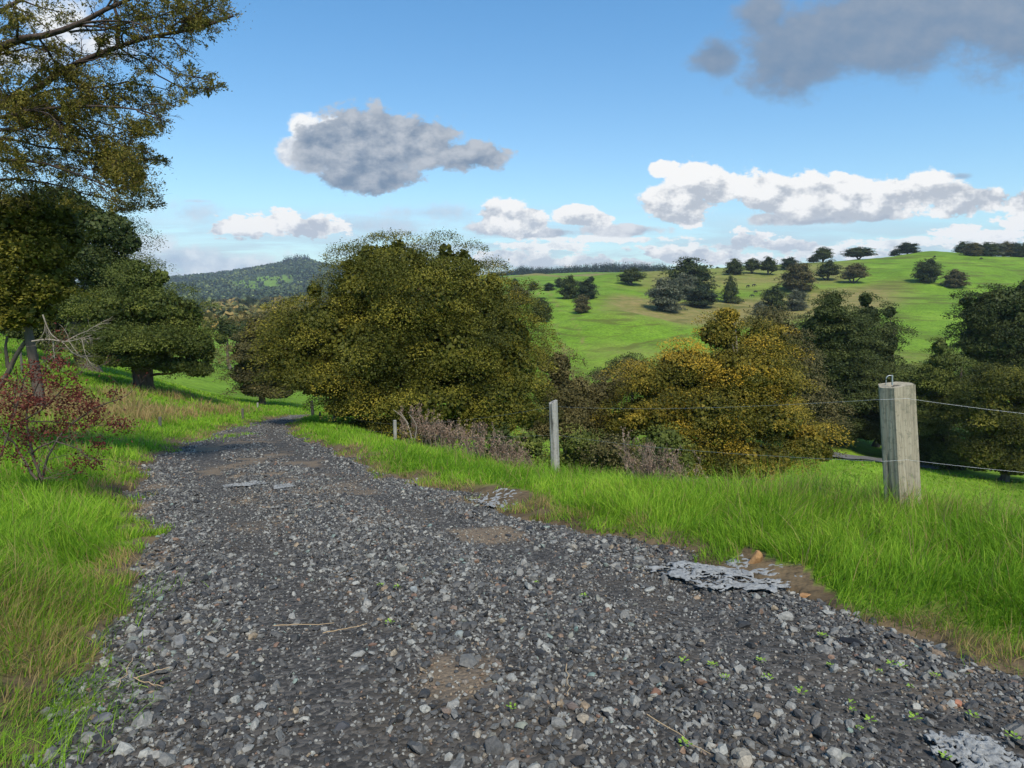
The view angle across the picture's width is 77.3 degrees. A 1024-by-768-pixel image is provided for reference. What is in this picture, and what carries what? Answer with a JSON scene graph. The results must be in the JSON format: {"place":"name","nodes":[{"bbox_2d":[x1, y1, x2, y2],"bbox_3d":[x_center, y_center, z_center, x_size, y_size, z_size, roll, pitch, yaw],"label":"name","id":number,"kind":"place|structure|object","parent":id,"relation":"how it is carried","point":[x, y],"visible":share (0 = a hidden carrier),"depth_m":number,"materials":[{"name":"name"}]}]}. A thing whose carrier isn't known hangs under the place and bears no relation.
{"place":"outdoors","nodes":[
{"label":"outdoors","id":0,"kind":"place"},
{"bbox_2d":[0,251,1023,767],"bbox_3d":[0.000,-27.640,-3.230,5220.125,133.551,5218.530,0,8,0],"label":"ground","id":1,"kind":"structure","parent":0,"point":[620,317],"depth_m":77.58,"materials":[{"name":"plant"}]},
{"bbox_2d":[19,352,23,373],"bbox_3d":[-20.017,-0.722,26.136,0.118,1.179,0.087,0,8,0],"label":"fence post","id":2,"kind":"object","parent":1,"relation":"on","point":[21,359],"visible":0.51,"depth_m":26.07,"materials":[{"name":"grey wood"}]},
{"bbox_2d":[0,174,112,405],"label":"leaning tree","id":3,"kind":"object","parent":1,"relation":"on","point":[37,248],"visible":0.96,"depth_m":9.57,"materials":[{"name":"green plant"}]},
{"bbox_2d":[0,322,152,486],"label":"red leaved shrub","id":4,"kind":"object","parent":1,"relation":"on","point":[23,406],"visible":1,"depth_m":6.65,"materials":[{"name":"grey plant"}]},
{"bbox_2d":[0,175,179,372],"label":"evergreen tree","id":5,"kind":"object","parent":1,"relation":"on","point":[124,240],"visible":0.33,"depth_m":34.81,"materials":[{"name":"green plant"}]},
{"bbox_2d":[0,0,250,215],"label":"overhanging tree","id":6,"kind":"object","parent":1,"relation":"on","point":[111,163],"visible":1,"depth_m":8.41,"materials":[{"name":"green plant"}]},
{"bbox_2d":[41,255,234,389],"bbox_3d":[-17.747,-2.730,30.329,9.079,6.807,7.652,0,8,0],"label":"evergreen tree","id":7,"kind":"object","parent":1,"relation":"on","point":[150,327],"visible":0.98,"depth_m":29.71,"materials":[{"name":"green plant"}]},
{"bbox_2d":[200,316,247,369],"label":"round tree","id":8,"kind":"object","parent":1,"relation":"on","point":[228,328],"visible":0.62,"depth_m":94.19,"materials":[{"name":"green plant"}]},
{"bbox_2d":[211,303,302,404],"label":"evergreen tree","id":9,"kind":"object","parent":1,"relation":"on","point":[241,358],"visible":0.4,"depth_m":47.41,"materials":[{"name":"green plant"}]},
{"bbox_2d":[161,258,360,303],"bbox_3d":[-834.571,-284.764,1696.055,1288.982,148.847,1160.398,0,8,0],"label":"mountain forest","id":10,"kind":"object","parent":1,"relation":"on","point":[211,285],"visible":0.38,"depth_m":1626.60,"materials":[{"name":"plant"}]},
{"bbox_2d":[199,294,332,330],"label":"valley woodland","id":11,"kind":"object","parent":1,"relation":"on","point":[229,309],"visible":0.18,"depth_m":394.75,"materials":[{"name":"plant"}]},
{"bbox_2d":[259,296,274,305],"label":"hillside tree","id":12,"kind":"object","parent":1,"relation":"on","point":[264,299],"visible":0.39,"depth_m":551.29,"materials":[{"name":"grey plant"}]},
{"bbox_2d":[282,253,310,261],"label":"summit pines","id":13,"kind":"object","parent":1,"relation":"on","point":[293,257],"visible":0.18,"depth_m":2151.09,"materials":[{"name":"green plant"}]},
{"bbox_2d":[240,227,565,446],"bbox_3d":[-3.840,-1.395,23.884,11.821,8.854,9.204,0,8,0],"label":"evergreen tree","id":14,"kind":"object","parent":1,"relation":"on","point":[452,327],"visible":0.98,"depth_m":21.80,"materials":[{"name":"green plant"}]},
{"bbox_2d":[397,403,458,449],"bbox_3d":[-1.982,1.161,15.224,1.616,1.473,1.304,0,8,0],"label":"dead weed clump","id":15,"kind":"object","parent":1,"relation":"on","point":[412,423],"visible":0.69,"depth_m":15.22,"materials":[{"name":"plant"}]},
{"bbox_2d":[394,410,416,438],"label":"bare sticks","id":16,"kind":"object","parent":15,"relation":"on","point":[408,425],"visible":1,"depth_m":14.89,"materials":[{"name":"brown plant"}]},
{"bbox_2d":[423,414,481,456],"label":"dead weed clump","id":17,"kind":"object","parent":1,"relation":"on","point":[440,431],"visible":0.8,"depth_m":13.88,"materials":[{"name":"plant"}]},
{"bbox_2d":[449,417,530,466],"bbox_3d":[-0.433,1.377,12.763,1.681,1.447,1.360,0,8,0],"label":"dead weed clump","id":18,"kind":"object","parent":1,"relation":"on","point":[481,444],"visible":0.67,"depth_m":12.62,"materials":[{"name":"plant"}]},
{"bbox_2d":[472,422,529,466],"bbox_3d":[-0.467,2.229,17.928,1.796,2.317,1.874,-4,9,-27],"label":"bush","id":19,"kind":"object","parent":1,"relation":"on","point":[505,432],"visible":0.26,"depth_m":17.80,"materials":[{"name":"green plant"}]},
{"bbox_2d":[0,334,1023,767],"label":"grass","id":20,"kind":"structure","parent":1,"relation":"on","point":[808,514],"depth_m":4.90,"materials":[{"name":"plant"}]},
{"bbox_2d":[491,448,537,469],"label":"dead weed clump","id":21,"kind":"object","parent":1,"relation":"on","point":[527,458],"visible":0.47,"depth_m":11.49,"materials":[{"name":"plant"}]},
{"bbox_2d":[506,286,534,304],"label":"hillside tree","id":22,"kind":"object","parent":1,"relation":"on","point":[521,288],"visible":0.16,"depth_m":231.36,"materials":[{"name":"green plant"}]},
{"bbox_2d":[510,429,562,470],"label":"bush","id":23,"kind":"object","parent":1,"relation":"on","point":[534,443],"visible":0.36,"depth_m":18.71,"materials":[{"name":"green plant"}]},
{"bbox_2d":[531,297,553,321],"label":"hillside tree","id":24,"kind":"object","parent":1,"relation":"on","point":[549,308],"visible":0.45,"depth_m":183.66,"materials":[{"name":"green plant"}]},
{"bbox_2d":[543,282,556,290],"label":"hillside tree","id":25,"kind":"object","parent":1,"relation":"on","point":[548,286],"visible":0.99,"depth_m":282.67,"materials":[{"name":"green plant"}]},
{"bbox_2d":[554,277,561,287],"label":"hillside tree","id":26,"kind":"object","parent":1,"relation":"on","point":[556,281],"visible":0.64,"depth_m":302.53,"materials":[{"name":"green plant"}]},
{"bbox_2d":[514,344,609,453],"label":"evergreen tree","id":27,"kind":"object","parent":1,"relation":"on","point":[574,391],"visible":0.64,"depth_m":28.76,"materials":[{"name":"green plant"}]},
{"bbox_2d":[557,274,578,298],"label":"hillside tree","id":28,"kind":"object","parent":1,"relation":"on","point":[568,284],"visible":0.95,"depth_m":236.37,"materials":[{"name":"green plant"}]},
{"bbox_2d":[547,423,614,474],"bbox_3d":[2.087,2.619,19.603,2.270,2.868,1.884,0,8,0],"label":"bush","id":29,"kind":"object","parent":1,"relation":"on","point":[571,446],"visible":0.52,"depth_m":19.30,"materials":[{"name":"green plant"}]},
{"bbox_2d":[491,261,671,275],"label":"ridge pine forest","id":30,"kind":"object","parent":1,"relation":"on","point":[613,267],"visible":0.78,"depth_m":894.71,"materials":[{"name":"green plant"}]},
{"bbox_2d":[572,294,592,312],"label":"hillside tree","id":31,"kind":"object","parent":1,"relation":"on","point":[581,302],"visible":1,"depth_m":194.82,"materials":[{"name":"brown plant"}]},
{"bbox_2d":[573,278,599,299],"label":"hillside tree","id":32,"kind":"object","parent":1,"relation":"on","point":[586,287],"visible":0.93,"depth_m":226.07,"materials":[{"name":"green plant"}]},
{"bbox_2d":[548,356,653,461],"bbox_3d":[4.321,2.432,30.520,5.412,7.429,4.623,0,8,0],"label":"shrubby tree","id":33,"kind":"object","parent":1,"relation":"on","point":[601,386],"visible":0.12,"depth_m":29.92,"materials":[{"name":"green plant"}]},
{"bbox_2d":[573,430,655,479],"bbox_3d":[2.889,2.733,18.568,2.825,2.891,2.061,8,12,44],"label":"bush","id":34,"kind":"object","parent":1,"relation":"on","point":[612,458],"visible":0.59,"depth_m":18.28,"materials":[{"name":"green plant"}]},
{"bbox_2d":[585,351,650,444],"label":"round tree","id":35,"kind":"object","parent":1,"relation":"on","point":[629,356],"visible":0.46,"depth_m":45.99,"materials":[{"name":"green plant"}]},
{"bbox_2d":[616,267,646,284],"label":"hillside tree","id":36,"kind":"object","parent":1,"relation":"on","point":[630,277],"visible":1,"depth_m":293.85,"materials":[{"name":"green plant"}]},
{"bbox_2d":[633,443,685,478],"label":"bush","id":37,"kind":"object","parent":1,"relation":"on","point":[658,454],"visible":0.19,"depth_m":20.36,"materials":[{"name":"green plant"}]},
{"bbox_2d":[614,427,707,484],"bbox_3d":[2.113,1.376,8.953,1.398,1.427,1.043,1,8,10],"label":"dead weed clump","id":38,"kind":"object","parent":1,"relation":"on","point":[649,464],"visible":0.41,"depth_m":8.82,"materials":[{"name":"plant"}]},
{"bbox_2d":[644,277,687,310],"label":"hillside tree","id":39,"kind":"object","parent":1,"relation":"on","point":[665,294],"visible":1,"depth_m":205.70,"materials":[{"name":"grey plant"}]},
{"bbox_2d":[310,375,1023,510],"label":"wire fence","id":40,"kind":"object","parent":1,"relation":"on","point":[899,428],"visible":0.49,"depth_m":5.04,"materials":[{"name":"grey wood"}]},
{"bbox_2d":[627,421,706,475],"bbox_3d":[5.452,3.514,23.305,3.229,4.458,2.692,0,8,0],"label":"bush","id":41,"kind":"object","parent":1,"relation":"on","point":[672,439],"visible":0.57,"depth_m":22.73,"materials":[{"name":"green plant"}]},
{"bbox_2d":[672,272,701,295],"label":"hillside tree","id":42,"kind":"object","parent":1,"relation":"on","point":[686,281],"visible":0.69,"depth_m":252.91,"materials":[{"name":"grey plant"}]},
{"bbox_2d":[658,256,719,288],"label":"hillside tree","id":43,"kind":"object","parent":1,"relation":"on","point":[690,266],"visible":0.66,"depth_m":276.51,"materials":[{"name":"green plant"}]},
{"bbox_2d":[682,285,723,307],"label":"hillside tree","id":44,"kind":"object","parent":1,"relation":"on","point":[702,296],"visible":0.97,"depth_m":226.92,"materials":[{"name":"green plant"}]},
{"bbox_2d":[589,305,855,490],"bbox_3d":[8.650,1.992,27.988,9.396,10.818,8.995,-5,10,-32],"label":"golden tree","id":45,"kind":"object","parent":1,"relation":"on","point":[753,373],"visible":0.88,"depth_m":26.52,"materials":[{"name":"yellow plant"}]},
{"bbox_2d":[645,554,801,593],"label":"puddle","id":46,"kind":"object","parent":1,"relation":"on","point":[681,572],"visible":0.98,"depth_m":4.09,"materials":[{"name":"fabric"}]},
{"bbox_2d":[719,274,744,302],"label":"hillside tree","id":47,"kind":"object","parent":1,"relation":"on","point":[731,292],"visible":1,"depth_m":243.55,"materials":[{"name":"green plant"}]},
{"bbox_2d":[722,258,745,274],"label":"hillside tree","id":48,"kind":"object","parent":1,"relation":"on","point":[734,266],"visible":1,"depth_m":316.03,"materials":[{"name":"green plant"}]},
{"bbox_2d":[742,257,760,272],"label":"hillside tree","id":49,"kind":"object","parent":1,"relation":"on","point":[751,266],"visible":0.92,"depth_m":320.88,"materials":[{"name":"green plant"}]},
{"bbox_2d":[748,550,762,563],"bbox_3d":[1.677,1.213,4.406,0.114,0.149,0.062,-10,16,-16],"label":"rock","id":50,"kind":"object","parent":1,"relation":"on","point":[757,557],"visible":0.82,"depth_m":4.38,"materials":[{"name":"stone"}]},
{"bbox_2d":[752,302,765,314],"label":"hillside tree","id":51,"kind":"object","parent":1,"relation":"on","point":[759,304],"visible":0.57,"depth_m":211.67,"materials":[{"name":"green plant"}]},
{"bbox_2d":[756,256,780,274],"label":"hillside tree","id":52,"kind":"object","parent":1,"relation":"on","point":[768,264],"visible":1,"depth_m":315.52,"materials":[{"name":"green plant"}]},
{"bbox_2d":[754,285,789,311],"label":"hillside tree","id":53,"kind":"object","parent":1,"relation":"on","point":[774,296],"visible":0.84,"depth_m":214.60,"materials":[{"name":"green plant"}]},
{"bbox_2d":[778,256,799,267],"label":"hillside tree","id":54,"kind":"object","parent":1,"relation":"on","point":[787,261],"visible":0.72,"depth_m":335.01,"materials":[{"name":"green plant"}]},
{"bbox_2d":[737,301,856,454],"bbox_3d":[22.385,0.301,50.414,9.944,13.610,5.909,0,8,0],"label":"evergreen tree","id":55,"kind":"object","parent":1,"relation":"on","point":[818,400],"visible":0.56,"depth_m":49.67,"materials":[{"name":"green plant"}]},
{"bbox_2d":[775,261,819,289],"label":"hillside tree","id":56,"kind":"object","parent":1,"relation":"on","point":[800,277],"visible":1,"depth_m":264.24,"materials":[{"name":"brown plant"}]},
{"bbox_2d":[785,289,810,309],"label":"hillside tree","id":57,"kind":"object","parent":1,"relation":"on","point":[796,300],"visible":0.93,"depth_m":218.38,"materials":[{"name":"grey plant"}]},
{"bbox_2d":[806,256,820,262],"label":"hillside tree","id":58,"kind":"object","parent":1,"relation":"on","point":[813,259],"visible":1,"depth_m":369.17,"materials":[{"name":"green plant"}]},
{"bbox_2d":[811,246,834,261],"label":"hillside tree","id":59,"kind":"object","parent":1,"relation":"on","point":[822,253],"visible":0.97,"depth_m":370.12,"materials":[{"name":"green plant"}]},
{"bbox_2d":[813,259,843,279],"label":"hillside tree","id":60,"kind":"object","parent":1,"relation":"on","point":[828,268],"visible":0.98,"depth_m":294.94,"materials":[{"name":"green plant"}]},
{"bbox_2d":[791,289,903,446],"bbox_3d":[30.476,-1.298,58.097,11.518,14.652,9.316,0,8,0],"label":"evergreen tree","id":61,"kind":"object","parent":1,"relation":"on","point":[843,339],"visible":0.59,"depth_m":56.54,"materials":[{"name":"green plant"}]},
{"bbox_2d":[837,263,872,282],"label":"hillside tree","id":62,"kind":"object","parent":1,"relation":"on","point":[856,270],"visible":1,"depth_m":282.19,"materials":[{"name":"green plant"}]},
{"bbox_2d":[840,247,878,258],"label":"hillside tree","id":63,"kind":"object","parent":1,"relation":"on","point":[857,252],"visible":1,"depth_m":370.97,"materials":[{"name":"green plant"}]},
{"bbox_2d":[851,291,921,446],"bbox_3d":[36.193,-1.175,62.323,9.979,15.794,7.116,0,8,0],"label":"evergreen tree","id":64,"kind":"object","parent":1,"relation":"on","point":[890,338],"visible":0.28,"depth_m":61.02,"materials":[{"name":"green plant"}]},
{"bbox_2d":[887,249,901,255],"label":"hillside tree","id":65,"kind":"object","parent":1,"relation":"on","point":[894,252],"visible":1,"depth_m":377.16,"materials":[{"name":"green plant"}]},
{"bbox_2d":[879,301,910,356],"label":"evergreen tree","id":66,"kind":"object","parent":1,"relation":"on","point":[891,309],"visible":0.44,"depth_m":74.41,"materials":[{"name":"green plant"}]},
{"bbox_2d":[854,364,950,445],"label":"evergreen tree","id":67,"kind":"object","parent":1,"relation":"on","point":[877,434],"visible":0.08,"depth_m":56.83,"materials":[{"name":"green plant"}]},
{"bbox_2d":[894,242,921,253],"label":"hillside tree","id":68,"kind":"object","parent":1,"relation":"on","point":[906,248],"visible":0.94,"depth_m":379.44,"materials":[{"name":"green plant"}]},
{"bbox_2d":[909,257,945,281],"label":"hillside tree","id":69,"kind":"object","parent":1,"relation":"on","point":[927,271],"visible":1,"depth_m":270.37,"materials":[{"name":"green plant"}]},
{"bbox_2d":[893,336,1002,471],"bbox_3d":[35.435,1.772,52.660,9.311,11.402,7.184,0,8,0],"label":"evergreen tree","id":70,"kind":"object","parent":1,"relation":"on","point":[933,377],"visible":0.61,"depth_m":51.76,"materials":[{"name":"green plant"}]},
{"bbox_2d":[940,269,972,287],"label":"hillside tree","id":71,"kind":"object","parent":1,"relation":"on","point":[955,278],"visible":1,"depth_m":262.30,"materials":[{"name":"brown plant"}]},
{"bbox_2d":[951,241,970,252],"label":"hillside tree","id":72,"kind":"object","parent":1,"relation":"on","point":[960,246],"visible":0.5,"depth_m":395.15,"materials":[{"name":"green plant"}]},
{"bbox_2d":[959,242,983,255],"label":"hillside tree","id":73,"kind":"object","parent":1,"relation":"on","point":[973,249],"visible":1,"depth_m":349.24,"materials":[{"name":"green plant"}]},
{"bbox_2d":[938,279,1023,401],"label":"evergreen tree","id":74,"kind":"object","parent":1,"relation":"on","point":[993,331],"visible":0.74,"depth_m":64.50,"materials":[{"name":"green plant"}]},
{"bbox_2d":[940,360,1023,481],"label":"evergreen tree","id":75,"kind":"object","parent":1,"relation":"on","point":[995,440],"visible":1,"depth_m":46.02,"materials":[{"name":"green plant"}]},
{"bbox_2d":[972,243,991,255],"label":"hillside tree","id":76,"kind":"object","parent":1,"relation":"on","point":[986,247],"visible":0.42,"depth_m":353.41,"materials":[{"name":"green plant"}]},
{"bbox_2d":[982,242,999,255],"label":"hillside tree","id":77,"kind":"object","parent":1,"relation":"on","point":[993,249],"visible":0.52,"depth_m":357.37,"materials":[{"name":"green plant"}]},
{"bbox_2d":[989,243,1006,255],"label":"hillside tree","id":78,"kind":"object","parent":1,"relation":"on","point":[1000,250],"visible":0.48,"depth_m":366.71,"materials":[{"name":"green plant"}]},
{"bbox_2d":[998,241,1014,255],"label":"hillside tree","id":79,"kind":"object","parent":1,"relation":"on","point":[1009,251],"visible":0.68,"depth_m":367.11,"materials":[{"name":"green plant"}]},
{"bbox_2d":[1005,242,1023,256],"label":"hillside tree","id":80,"kind":"object","parent":1,"relation":"on","point":[1015,248],"visible":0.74,"depth_m":366.66,"materials":[{"name":"green plant"}]},
{"bbox_2d":[1012,243,1023,256],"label":"hillside tree","id":81,"kind":"object","parent":1,"relation":"on","point":[1020,254],"visible":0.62,"depth_m":366.95,"materials":[{"name":"green plant"}]},
{"bbox_2d":[0,0,1023,280],"label":"sky","id":82,"kind":"structure","parent":0,"point":[545,133],"materials":[{"name":"blue"}]},
{"bbox_2d":[19,414,1023,767],"bbox_3d":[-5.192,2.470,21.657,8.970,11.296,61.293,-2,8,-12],"label":"road","id":83,"kind":"structure","parent":0,"point":[342,685],"depth_m":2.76,"materials":[{"name":"gravel"}]},
{"bbox_2d":[42,746,58,763],"bbox_3d":[-1.532,1.236,2.120,0.040,0.061,0.052,-8,3,16],"label":"rock","id":84,"kind":"object","parent":83,"relation":"on","point":[52,749],"visible":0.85,"depth_m":2.11,"materials":[{"name":"stone"}]},
{"bbox_2d":[90,712,113,724],"bbox_3d":[-1.498,1.227,2.342,0.074,0.032,0.052,-9,2,-10],"label":"rock","id":85,"kind":"object","parent":83,"relation":"on","point":[105,715],"visible":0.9,"depth_m":2.33,"materials":[{"name":"stone"}]},
{"bbox_2d":[174,634,185,644],"bbox_3d":[-1.560,1.211,3.003,0.050,0.078,0.039,4,6,-24],"label":"rock","id":86,"kind":"object","parent":83,"relation":"on","point":[179,639],"visible":0.66,"depth_m":3.00,"materials":[{"name":"stone"}]},
{"bbox_2d":[223,480,267,486],"bbox_3d":[-3.408,1.278,8.162,0.496,0.096,0.486,-8,11,-43],"label":"torn cloth","id":87,"kind":"object","parent":83,"relation":"on","point":[245,483],"visible":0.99,"depth_m":8.15,"materials":[{"name":"fabric"}]},
{"bbox_2d":[272,484,294,488],"bbox_3d":[-2.841,1.265,7.916,0.278,0.080,0.416,0,8,0],"label":"torn cloth","id":88,"kind":"object","parent":83,"relation":"on","point":[277,486],"visible":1,"depth_m":7.89,"materials":[{"name":"fabric"}]},
{"bbox_2d":[273,623,329,625],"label":"dry stalk","id":89,"kind":"object","parent":83,"relation":"on","point":[302,624],"visible":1,"depth_m":3.27,"materials":[{"name":"beige plant"}]},
{"bbox_2d":[335,721,350,731],"bbox_3d":[-0.616,1.239,2.313,0.064,0.034,0.032,-5,10,-29],"label":"rock","id":90,"kind":"object","parent":83,"relation":"on","point":[342,725],"visible":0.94,"depth_m":2.31,"materials":[{"name":"stone"}]},
{"bbox_2d":[454,630,462,636],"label":"rock","id":91,"kind":"object","parent":83,"relation":"on","point":[459,632],"visible":0.76,"depth_m":3.09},
{"bbox_2d":[468,488,515,509],"bbox_3d":[-0.129,1.259,6.987,0.702,0.142,0.816,6,10,34],"label":"torn cloth","id":92,"kind":"object","parent":83,"relation":"on","point":[496,498],"visible":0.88,"depth_m":7.07,"materials":[{"name":"fabric"}]},
{"bbox_2d":[514,721,527,728],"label":"rock","id":93,"kind":"object","parent":83,"relation":"on","point":[520,725],"visible":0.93,"depth_m":2.26,"materials":[{"name":"stone"}]},
{"bbox_2d":[565,701,578,709],"bbox_3d":[0.228,1.210,2.405,0.064,0.038,0.031,-1,8,-4],"label":"rock","id":94,"kind":"object","parent":83,"relation":"on","point":[570,705],"visible":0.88,"depth_m":2.39,"materials":[{"name":"stone"}]},
{"bbox_2d":[650,687,660,694],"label":"rock","id":95,"kind":"object","parent":83,"relation":"on","point":[656,690],"visible":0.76,"depth_m":2.50,"materials":[{"name":"stone"}]},
{"bbox_2d":[647,714,710,754],"bbox_3d":[0.562,1.191,2.182,0.016,0.050,0.299,-4,9,-27],"label":"dry stalk","id":96,"kind":"object","parent":83,"relation":"on","point":[676,732],"visible":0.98,"depth_m":2.20,"materials":[{"name":"beige plant"}]},
{"bbox_2d":[678,736,692,746],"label":"weed seedling","id":97,"kind":"object","parent":83,"relation":"on","point":[685,740],"visible":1,"depth_m":2.12,"materials":[{"name":"green plant"}]},
{"bbox_2d":[793,675,805,680],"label":"rock","id":98,"kind":"object","parent":83,"relation":"on","point":[800,678],"visible":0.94,"depth_m":2.69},
{"bbox_2d":[800,593,810,597],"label":"rock","id":99,"kind":"object","parent":83,"relation":"on","point":[804,595],"visible":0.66,"depth_m":3.82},
{"bbox_2d":[841,751,851,761],"bbox_3d":[1.076,1.212,2.079,0.069,0.031,0.044,-12,-2,-4],"label":"rock","id":100,"kind":"object","parent":83,"relation":"on","point":[844,754],"visible":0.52,"depth_m":2.07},
{"bbox_2d":[840,637,865,646],"bbox_3d":[1.634,1.238,3.068,0.112,0.037,0.067,2,9,15],"label":"rock","id":101,"kind":"object","parent":83,"relation":"on","point":[848,640],"visible":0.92,"depth_m":3.06,"materials":[{"name":"stone"}]},
{"bbox_2d":[938,750,951,759],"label":"weed seedling","id":102,"kind":"object","parent":83,"relation":"on","point":[945,752],"visible":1,"depth_m":2.10,"materials":[{"name":"green plant"}]},
{"bbox_2d":[954,699,961,706],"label":"rock","id":103,"kind":"object","parent":83,"relation":"on","point":[958,702],"visible":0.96,"depth_m":2.46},
{"bbox_2d":[923,730,1023,767],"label":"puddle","id":104,"kind":"object","parent":83,"relation":"on","point":[988,749],"visible":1,"depth_m":2.13,"materials":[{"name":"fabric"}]},
{"bbox_2d":[1004,730,1021,738],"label":"weed seedling","id":105,"kind":"object","parent":83,"relation":"on","point":[1012,732],"visible":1,"depth_m":2.21,"materials":[{"name":"green plant"}]},
{"bbox_2d":[833,452,938,468],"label":"track","id":106,"kind":"structure","parent":0,"point":[869,458],"depth_m":51.75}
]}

